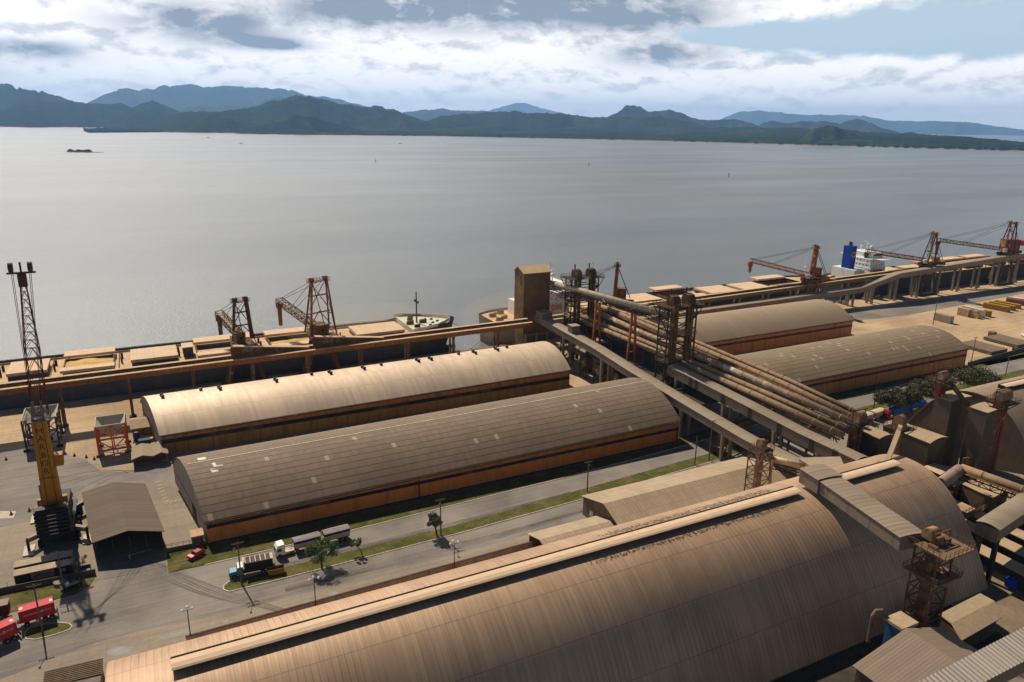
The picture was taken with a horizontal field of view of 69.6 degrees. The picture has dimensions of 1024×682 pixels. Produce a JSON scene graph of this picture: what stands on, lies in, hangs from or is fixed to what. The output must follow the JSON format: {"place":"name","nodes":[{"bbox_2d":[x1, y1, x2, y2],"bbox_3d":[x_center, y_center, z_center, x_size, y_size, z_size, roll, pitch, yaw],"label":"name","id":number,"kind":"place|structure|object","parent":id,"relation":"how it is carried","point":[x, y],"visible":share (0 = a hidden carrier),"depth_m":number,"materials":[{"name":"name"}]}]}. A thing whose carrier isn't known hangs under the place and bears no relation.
{"place":"outdoors","nodes":[
{"label":"outdoors","id":0,"kind":"place"},
{"bbox_2d":[0,83,73,107],"bbox_3d":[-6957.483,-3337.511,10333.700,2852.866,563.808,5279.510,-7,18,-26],"label":"shore hill","id":1,"kind":"structure","parent":0,"point":[10,95],"depth_m":9753.81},
{"bbox_2d":[0,449,174,526],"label":"service road","id":2,"kind":"structure","parent":0,"point":[19,487],"depth_m":213.17,"materials":[{"name":"grey concrete"}]},
{"bbox_2d":[0,100,181,127],"bbox_3d":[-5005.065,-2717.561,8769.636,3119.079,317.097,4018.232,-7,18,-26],"label":"shore hill","id":3,"kind":"structure","parent":0,"point":[37,114],"depth_m":7927.10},
{"bbox_2d":[164,117,256,132],"bbox_3d":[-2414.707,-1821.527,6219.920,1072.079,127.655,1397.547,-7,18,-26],"label":"hill","id":4,"kind":"structure","parent":0,"point":[205,125],"depth_m":5903.62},
{"bbox_2d":[88,84,365,111],"bbox_3d":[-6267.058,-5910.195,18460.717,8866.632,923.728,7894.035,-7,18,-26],"label":"blue mountain","id":5,"kind":"structure","parent":0,"point":[179,98],"depth_m":17088.49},
{"bbox_2d":[180,97,285,111],"bbox_3d":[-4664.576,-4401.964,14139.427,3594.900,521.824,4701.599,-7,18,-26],"label":"blue mountain","id":6,"kind":"structure","parent":0,"point":[241,105],"depth_m":13733.80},
{"bbox_2d":[140,94,433,128],"bbox_3d":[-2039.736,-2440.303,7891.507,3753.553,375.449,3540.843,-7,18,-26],"label":"wooded hill","id":7,"kind":"structure","parent":0,"point":[354,116],"depth_m":7346.08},
{"bbox_2d":[234,115,363,135],"bbox_3d":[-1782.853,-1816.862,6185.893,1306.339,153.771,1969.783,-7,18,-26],"label":"hill","id":8,"kind":"structure","parent":0,"point":[299,125],"depth_m":5702.16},
{"bbox_2d":[402,108,487,120],"bbox_3d":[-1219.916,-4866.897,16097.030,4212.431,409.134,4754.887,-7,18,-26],"label":"blue mountain","id":9,"kind":"structure","parent":0,"point":[427,115],"depth_m":15613.72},
{"bbox_2d":[0,127,1023,360],"bbox_3d":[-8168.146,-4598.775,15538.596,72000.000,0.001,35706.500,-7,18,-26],"label":"water","id":10,"kind":"structure","parent":0,"point":[128,239],"depth_m":844.70,"materials":[{"name":"liquid"}]},
{"bbox_2d":[0,292,455,409],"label":"bulk carrier","id":11,"kind":"object","parent":10,"relation":"on","point":[132,356],"visible":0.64,"depth_m":295.59,"materials":[{"name":"metal"}]},
{"bbox_2d":[65,357,112,366],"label":"grain heap","id":12,"kind":"object","parent":11,"relation":"in","point":[86,361],"visible":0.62,"depth_m":283.15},
{"bbox_2d":[479,261,819,345],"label":"bulk carrier","id":13,"kind":"object","parent":10,"relation":"on","point":[557,303],"visible":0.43,"depth_m":401.37,"materials":[{"name":"metal"}]},
{"bbox_2d":[820,237,1023,301],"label":"bulk carrier","id":14,"kind":"object","parent":10,"relation":"on","point":[855,261],"visible":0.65,"depth_m":472.17,"materials":[{"name":"metal"}]},
{"bbox_2d":[0,359,1023,678],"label":"road","id":15,"kind":"structure","parent":0,"point":[124,601],"depth_m":170.86,"materials":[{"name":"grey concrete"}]},
{"bbox_2d":[0,616,20,644],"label":"container trailer","id":16,"kind":"object","parent":15,"relation":"on","point":[8,627],"visible":1,"depth_m":145.55,"materials":[{"name":"red metal"}]},
{"bbox_2d":[17,596,58,626],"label":"container trailer","id":17,"kind":"object","parent":15,"relation":"on","point":[27,612],"visible":0.91,"depth_m":151.04,"materials":[{"name":"red metal"}]},
{"bbox_2d":[25,622,70,638],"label":"island grass","id":18,"kind":"structure","parent":15,"relation":"on","point":[48,629],"depth_m":149.49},
{"bbox_2d":[228,552,275,579],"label":"tipper truck","id":19,"kind":"object","parent":15,"relation":"on","point":[263,562],"visible":0.95,"depth_m":168.29,"materials":[{"name":"teal paint"}]},
{"bbox_2d":[273,524,349,557],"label":"grain truck","id":20,"kind":"object","parent":15,"relation":"on","point":[332,533],"visible":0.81,"depth_m":178.61,"materials":[{"name":"white paint"}]},
{"bbox_2d":[223,397,931,591],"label":"kerb","id":21,"kind":"structure","parent":15,"relation":"on","point":[437,538],"depth_m":181.75,"materials":[{"name":"concrete"}]},
{"bbox_2d":[205,358,1023,564],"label":"kerb","id":22,"kind":"structure","parent":15,"relation":"on","point":[539,483],"depth_m":210.47,"materials":[{"name":"concrete"}]},
{"bbox_2d":[224,369,1023,590],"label":"median grass","id":23,"kind":"structure","parent":15,"relation":"on","point":[294,570],"depth_m":194.79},
{"bbox_2d":[304,538,340,568],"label":"tree","id":24,"kind":"object","parent":23,"relation":"on","point":[321,544],"visible":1,"depth_m":170.18,"materials":[{"name":"green plant"}]},
{"bbox_2d":[882,399,925,419],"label":"grain truck","id":25,"kind":"object","parent":15,"relation":"on","point":[890,412],"visible":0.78,"depth_m":267.71,"materials":[{"name":"blue metal"}]},
{"bbox_2d":[0,278,1023,681],"bbox_3d":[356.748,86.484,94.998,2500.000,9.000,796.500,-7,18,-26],"label":"ground","id":26,"kind":"structure","parent":0,"point":[176,514],"depth_m":220.78,"materials":[{"name":"concrete"}]},
{"bbox_2d":[13,550,72,569],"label":"truck","id":27,"kind":"object","parent":26,"relation":"on","point":[34,561],"visible":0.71,"depth_m":168.51,"materials":[{"name":"black paint"}]},
{"bbox_2d":[20,404,65,451],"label":"grain hopper","id":28,"kind":"object","parent":26,"relation":"on","point":[54,433],"visible":0.69,"depth_m":232.81,"materials":[{"name":"grey metal"}]},
{"bbox_2d":[13,557,74,584],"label":"truck","id":29,"kind":"object","parent":26,"relation":"on","point":[36,572],"visible":0.96,"depth_m":165.28,"materials":[{"name":"black paint"}]},
{"bbox_2d":[0,565,95,593],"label":"yard fence","id":30,"kind":"object","parent":26,"relation":"on","point":[22,586],"visible":0.93,"depth_m":163.91,"materials":[{"name":"metal"}]},
{"bbox_2d":[6,262,91,556],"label":"harbour crane","id":31,"kind":"object","parent":26,"relation":"on","point":[57,513],"visible":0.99,"depth_m":176.00,"materials":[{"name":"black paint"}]},
{"bbox_2d":[43,658,103,681],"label":"tiled hut","id":32,"kind":"object","parent":26,"relation":"on","point":[90,671],"visible":1,"depth_m":133.86,"materials":[{"name":"tile"}]},
{"bbox_2d":[94,413,130,457],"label":"grain hopper","id":33,"kind":"object","parent":26,"relation":"on","point":[109,425],"visible":1,"depth_m":228.49,"materials":[{"name":"orange paint"}]},
{"bbox_2d":[81,482,164,560],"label":"truck shed","id":34,"kind":"structure","parent":26,"relation":"on","point":[113,508],"depth_m":183.40,"materials":[{"name":"metal"}]},
{"bbox_2d":[129,416,151,438],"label":"annex","id":35,"kind":"object","parent":26,"relation":"on","point":[142,425],"visible":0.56,"depth_m":240.50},
{"bbox_2d":[131,445,167,467],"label":"folded roof shelter","id":36,"kind":"object","parent":26,"relation":"on","point":[141,454],"visible":1,"depth_m":223.15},
{"bbox_2d":[215,296,308,384],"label":"shiploader","id":37,"kind":"object","parent":26,"relation":"on","point":[241,344],"visible":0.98,"depth_m":278.90,"materials":[{"name":"brown metal"}]},
{"bbox_2d":[0,318,532,427],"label":"quay conveyor","id":38,"kind":"object","parent":26,"relation":"on","point":[58,383],"visible":0.89,"depth_m":268.37,"materials":[{"name":"metal"}]},
{"bbox_2d":[275,275,383,374],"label":"shiploader","id":39,"kind":"object","parent":26,"relation":"on","point":[320,335],"visible":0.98,"depth_m":291.61,"materials":[{"name":"brown metal"}]},
{"bbox_2d":[140,341,570,453],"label":"arched warehouse","id":40,"kind":"structure","parent":26,"relation":"on","point":[199,418],"depth_m":256.18,"materials":[{"name":"metal"}]},
{"bbox_2d":[185,541,531,640],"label":"boundary wall","id":41,"kind":"structure","parent":26,"relation":"on","point":[460,563],"depth_m":161.50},
{"bbox_2d":[171,377,680,543],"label":"arched warehouse","id":42,"kind":"structure","parent":26,"relation":"on","point":[239,491],"depth_m":208.30,"materials":[{"name":"metal"}]},
{"bbox_2d":[0,352,1023,611],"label":"verge grass","id":43,"kind":"structure","parent":26,"relation":"on","point":[212,552],"depth_m":196.81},
{"bbox_2d":[514,264,551,344],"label":"transfer tower","id":44,"kind":"structure","parent":26,"relation":"on","point":[531,292],"depth_m":329.25,"materials":[{"name":"concrete"}]},
{"bbox_2d":[105,454,987,681],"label":"storage vault","id":45,"kind":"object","parent":26,"relation":"on","point":[770,582],"visible":0.92,"depth_m":135.20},
{"bbox_2d":[797,456,842,476],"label":"gallery end box","id":46,"kind":"object","parent":45,"relation":"on","point":[830,462],"visible":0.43,"depth_m":192.38,"materials":[{"name":"metal"}]},
{"bbox_2d":[799,464,842,493],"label":"belt gallery","id":47,"kind":"object","parent":45,"relation":"on","point":[811,477],"visible":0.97,"depth_m":163.72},
{"bbox_2d":[527,516,613,545],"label":"open shed","id":48,"kind":"structure","parent":26,"relation":"on","point":[566,530],"depth_m":180.84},
{"bbox_2d":[560,262,604,359],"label":"elevator tower","id":49,"kind":"structure","parent":26,"relation":"on","point":[577,276],"depth_m":321.52,"materials":[{"name":"metal"}]},
{"bbox_2d":[552,262,648,338],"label":"shiploader","id":50,"kind":"object","parent":26,"relation":"on","point":[619,292],"visible":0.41,"depth_m":358.99,"materials":[{"name":"brown metal"}]},
{"bbox_2d":[548,280,670,372],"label":"tube conveyor","id":51,"kind":"object","parent":26,"relation":"on","point":[634,306],"visible":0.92,"depth_m":293.29,"materials":[{"name":"metal"}]},
{"bbox_2d":[533,313,799,473],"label":"belt gallery","id":52,"kind":"object","parent":26,"relation":"on","point":[723,427],"visible":0.66,"depth_m":248.09,"materials":[{"name":"metal"}]},
{"bbox_2d":[652,285,705,383],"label":"elevator tower","id":53,"kind":"structure","parent":26,"relation":"on","point":[674,303],"depth_m":261.76,"materials":[{"name":"metal"}]},
{"bbox_2d":[581,455,793,525],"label":"long shed","id":54,"kind":"structure","parent":26,"relation":"on","point":[639,500],"depth_m":196.07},
{"bbox_2d":[572,316,878,456],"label":"pipe bridge","id":55,"kind":"structure","parent":26,"relation":"on","point":[617,347],"depth_m":276.35,"materials":[{"name":"brown metal"}]},
{"bbox_2d":[563,312,844,440],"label":"tube conveyor","id":56,"kind":"object","parent":55,"relation":"on","point":[830,429],"visible":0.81,"depth_m":238.80,"materials":[{"name":"metal"}]},
{"bbox_2d":[576,313,849,433],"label":"tube conveyor","id":57,"kind":"object","parent":55,"relation":"on","point":[821,417],"visible":0.63,"depth_m":241.88,"materials":[{"name":"metal"}]},
{"bbox_2d":[597,310,851,425],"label":"tube conveyor","id":58,"kind":"object","parent":55,"relation":"on","point":[831,413],"visible":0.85,"depth_m":244.72,"materials":[{"name":"metal"}]},
{"bbox_2d":[601,304,851,416],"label":"tube conveyor","id":59,"kind":"object","parent":55,"relation":"on","point":[714,355],"visible":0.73,"depth_m":252.57,"materials":[{"name":"metal"}]},
{"bbox_2d":[607,304,855,411],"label":"tube conveyor","id":60,"kind":"object","parent":55,"relation":"on","point":[798,385],"visible":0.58,"depth_m":246.41,"materials":[{"name":"metal"}]},
{"bbox_2d":[744,438,774,490],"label":"bucket elevator","id":61,"kind":"object","parent":26,"relation":"on","point":[761,448],"visible":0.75,"depth_m":193.89,"materials":[{"name":"metal"}]},
{"bbox_2d":[769,456,803,475],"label":"tube conveyor","id":62,"kind":"object","parent":61,"relation":"attached to","point":[787,462],"visible":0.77,"depth_m":192.74,"materials":[{"name":"metal"}]},
{"bbox_2d":[668,364,867,463],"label":"belt gallery","id":63,"kind":"object","parent":26,"relation":"on","point":[816,443],"visible":0.84,"depth_m":223.17,"materials":[{"name":"metal"}]},
{"bbox_2d":[552,258,1022,328],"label":"quay conveyor","id":64,"kind":"object","parent":26,"relation":"on","point":[762,291],"visible":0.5,"depth_m":415.15,"materials":[{"name":"metal"}]},
{"bbox_2d":[748,244,835,293],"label":"shiploader","id":65,"kind":"object","parent":26,"relation":"on","point":[815,272],"visible":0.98,"depth_m":417.62,"materials":[{"name":"orange metal"}]},
{"bbox_2d":[621,251,1023,325],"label":"quay gallery","id":66,"kind":"object","parent":26,"relation":"on","point":[874,283],"visible":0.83,"depth_m":441.91,"materials":[{"name":"metal"}]},
{"bbox_2d":[845,408,872,451],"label":"bucket elevator","id":67,"kind":"object","parent":26,"relation":"on","point":[858,419],"visible":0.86,"depth_m":207.11,"materials":[{"name":"metal"}]},
{"bbox_2d":[872,388,907,408],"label":"tree","id":68,"kind":"object","parent":26,"relation":"on","point":[891,398],"visible":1,"depth_m":268.30,"materials":[{"name":"green plant"}]},
{"bbox_2d":[770,605,1023,681],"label":"oily yard","id":69,"kind":"structure","parent":26,"relation":"on","point":[838,667],"depth_m":143.47,"materials":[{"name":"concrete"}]},
{"bbox_2d":[866,609,918,644],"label":"blue dust filter","id":70,"kind":"object","parent":69,"relation":"on","point":[898,622],"visible":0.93,"depth_m":138.76,"materials":[{"name":"paint"}]},
{"bbox_2d":[852,627,1023,681],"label":"shed","id":71,"kind":"structure","parent":69,"relation":"on","point":[912,655],"depth_m":130.14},
{"bbox_2d":[902,523,975,627],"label":"elevator tower","id":72,"kind":"structure","parent":69,"relation":"on","point":[936,544],"depth_m":140.44,"materials":[{"name":"brown metal"}]},
{"bbox_2d":[819,477,922,550],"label":"belt gallery","id":73,"kind":"object","parent":72,"relation":"attached to","point":[883,522],"visible":0.98,"depth_m":149.13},
{"bbox_2d":[940,593,1001,645],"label":"lean to shed","id":74,"kind":"object","parent":69,"relation":"on","point":[972,621],"visible":0.76,"depth_m":150.09,"materials":[{"name":"metal"}]},
{"bbox_2d":[919,627,1023,681],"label":"corrugated gallery","id":75,"kind":"object","parent":69,"relation":"on","point":[1001,660],"visible":1,"depth_m":116.28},
{"bbox_2d":[883,411,916,454],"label":"bucket elevator","id":76,"kind":"object","parent":26,"relation":"on","point":[898,419],"visible":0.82,"depth_m":189.17,"materials":[{"name":"metal"}]},
{"bbox_2d":[863,231,945,295],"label":"shiploader","id":77,"kind":"object","parent":26,"relation":"on","point":[926,262],"visible":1,"depth_m":461.58,"materials":[{"name":"brown metal"}]},
{"bbox_2d":[892,385,923,403],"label":"tree","id":78,"kind":"object","parent":26,"relation":"on","point":[912,394],"visible":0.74,"depth_m":271.84,"materials":[{"name":"green plant"}]},
{"bbox_2d":[907,378,934,399],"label":"tree","id":79,"kind":"object","parent":26,"relation":"on","point":[926,387],"visible":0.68,"depth_m":277.25,"materials":[{"name":"green plant"}]},
{"bbox_2d":[845,286,1023,320],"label":"quay lane","id":80,"kind":"structure","parent":26,"relation":"on","point":[900,309],"depth_m":439.54,"materials":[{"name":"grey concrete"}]},
{"bbox_2d":[929,390,971,466],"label":"square bin","id":81,"kind":"object","parent":26,"relation":"on","point":[950,410],"visible":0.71,"depth_m":208.30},
{"bbox_2d":[927,366,958,396],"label":"bucket elevator","id":82,"kind":"object","parent":81,"relation":"on","point":[942,380],"visible":1,"depth_m":206.52,"materials":[{"name":"red metal"}]},
{"bbox_2d":[907,375,1023,474],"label":"storage vault","id":83,"kind":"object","parent":26,"relation":"on","point":[1010,457],"visible":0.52,"depth_m":223.18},
{"bbox_2d":[952,365,1003,386],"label":"tree","id":84,"kind":"object","parent":26,"relation":"on","point":[973,376],"visible":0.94,"depth_m":290.60,"materials":[{"name":"green plant"}]},
{"bbox_2d":[936,220,1023,285],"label":"shiploader","id":85,"kind":"object","parent":26,"relation":"on","point":[1007,246],"visible":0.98,"depth_m":495.59,"materials":[{"name":"brown metal"}]},
{"bbox_2d":[959,402,1003,478],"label":"square bin","id":86,"kind":"object","parent":26,"relation":"on","point":[980,425],"visible":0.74,"depth_m":200.45,"materials":[{"name":"metal"}]},
{"bbox_2d":[962,340,1007,354],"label":"slab stack","id":87,"kind":"object","parent":26,"relation":"on","point":[987,348],"visible":0.82,"depth_m":349.30,"materials":[{"name":"concrete"}]},
{"bbox_2d":[984,386,1021,472],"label":"bucket elevator","id":88,"kind":"object","parent":26,"relation":"on","point":[1000,398],"visible":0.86,"depth_m":200.38,"materials":[{"name":"metal"}]},
{"bbox_2d":[990,469,1023,484],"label":"belt gallery","id":89,"kind":"object","parent":88,"relation":"attached to","point":[1016,478],"visible":0.43,"depth_m":202.07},
{"bbox_2d":[983,334,1023,347],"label":"slab stack","id":90,"kind":"object","parent":26,"relation":"on","point":[1007,340],"visible":0.95,"depth_m":362.72,"materials":[{"name":"concrete"}]},
{"bbox_2d":[983,572,1023,636],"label":"plant yard","id":91,"kind":"structure","parent":26,"relation":"on","point":[1009,602],"depth_m":162.17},
{"bbox_2d":[960,478,1007,512],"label":"annex","id":92,"kind":"object","parent":91,"relation":"on","point":[972,495],"visible":0.5,"depth_m":194.70,"materials":[{"name":"metal"}]},
{"bbox_2d":[962,493,1008,521],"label":"cross catwalk","id":93,"kind":"object","parent":91,"relation":"on","point":[972,512],"visible":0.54,"depth_m":188.46,"materials":[{"name":"brown metal"}]},
{"bbox_2d":[955,499,1023,546],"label":"belt housing","id":94,"kind":"object","parent":91,"relation":"on","point":[1016,535],"visible":0.25,"depth_m":183.31,"materials":[{"name":"metal"}]},
{"bbox_2d":[965,519,1023,564],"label":"belt housing","id":95,"kind":"object","parent":91,"relation":"on","point":[1011,549],"visible":0.33,"depth_m":176.73,"materials":[{"name":"metal"}]},
{"bbox_2d":[974,492,1023,581],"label":"belt gallery","id":96,"kind":"object","parent":91,"relation":"on","point":[995,526],"visible":0.86,"depth_m":169.95,"materials":[{"name":"metal"}]},
{"bbox_2d":[958,464,1023,498],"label":"tube conveyor","id":97,"kind":"object","parent":96,"relation":"attached to","point":[995,480],"visible":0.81,"depth_m":187.91,"materials":[{"name":"metal"}]},
{"bbox_2d":[938,464,963,486],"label":"tube conveyor","id":98,"kind":"object","parent":97,"relation":"attached to","point":[950,476],"visible":0.62,"depth_m":189.19,"materials":[{"name":"metal"}]},
{"bbox_2d":[974,540,1023,592],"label":"belt housing","id":99,"kind":"object","parent":91,"relation":"on","point":[1005,566],"visible":0.44,"depth_m":170.79,"materials":[{"name":"metal"}]},
{"bbox_2d":[0,277,1023,411],"bbox_3d":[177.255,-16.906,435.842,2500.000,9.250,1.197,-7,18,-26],"label":"quay","id":100,"kind":"structure","parent":0,"point":[330,367],"depth_m":302.20,"materials":[{"name":"concrete"}]},
{"bbox_2d":[0,0,1023,129],"label":"sky","id":101,"kind":"structure","parent":0,"point":[890,60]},
{"bbox_2d":[488,103,564,113],"bbox_3d":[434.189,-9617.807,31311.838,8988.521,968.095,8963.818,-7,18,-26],"label":"faint mountain","id":102,"kind":"structure","parent":0,"point":[524,108],"depth_m":30413.28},
{"bbox_2d":[83,126,1023,150],"bbox_3d":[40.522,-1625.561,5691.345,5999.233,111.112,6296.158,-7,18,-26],"label":"wooded shore","id":103,"kind":"structure","parent":0,"point":[778,136],"depth_m":5615.52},
{"bbox_2d":[426,110,707,128],"bbox_3d":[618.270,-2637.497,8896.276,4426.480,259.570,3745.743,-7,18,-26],"label":"wooded hill","id":104,"kind":"structure","parent":0,"point":[514,118],"depth_m":8283.37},
{"bbox_2d":[609,105,761,127],"bbox_3d":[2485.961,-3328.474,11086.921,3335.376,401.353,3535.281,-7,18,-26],"label":"conical hill","id":105,"kind":"structure","parent":0,"point":[628,111],"depth_m":10584.82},
{"bbox_2d":[644,299,853,359],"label":"arched warehouse","id":106,"kind":"structure","parent":0,"point":[752,329],"depth_m":352.89,"materials":[{"name":"metal"}]},
{"bbox_2d":[799,125,859,145],"bbox_3d":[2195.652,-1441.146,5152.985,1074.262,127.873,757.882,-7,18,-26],"label":"wooded hill","id":107,"kind":"structure","parent":0,"point":[829,133],"depth_m":4966.08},
{"bbox_2d":[759,119,901,133],"bbox_3d":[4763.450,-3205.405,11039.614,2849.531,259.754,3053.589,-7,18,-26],"label":"islet hills","id":108,"kind":"structure","parent":0,"point":[860,125],"depth_m":10880.30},
{"bbox_2d":[711,325,968,400],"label":"arched warehouse","id":109,"kind":"structure","parent":0,"point":[830,366],"depth_m":304.13,"materials":[{"name":"metal"}]},
{"bbox_2d":[720,110,1023,135],"bbox_3d":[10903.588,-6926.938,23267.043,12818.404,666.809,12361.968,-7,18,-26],"label":"faint mountain","id":110,"kind":"structure","parent":0,"point":[758,117],"depth_m":22126.03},
{"bbox_2d":[859,425,892,456],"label":"block house","id":111,"kind":"structure","parent":0,"point":[875,441],"depth_m":209.25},
{"bbox_2d":[883,421,947,465],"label":"block house","id":112,"kind":"structure","parent":0,"point":[922,446],"depth_m":205.38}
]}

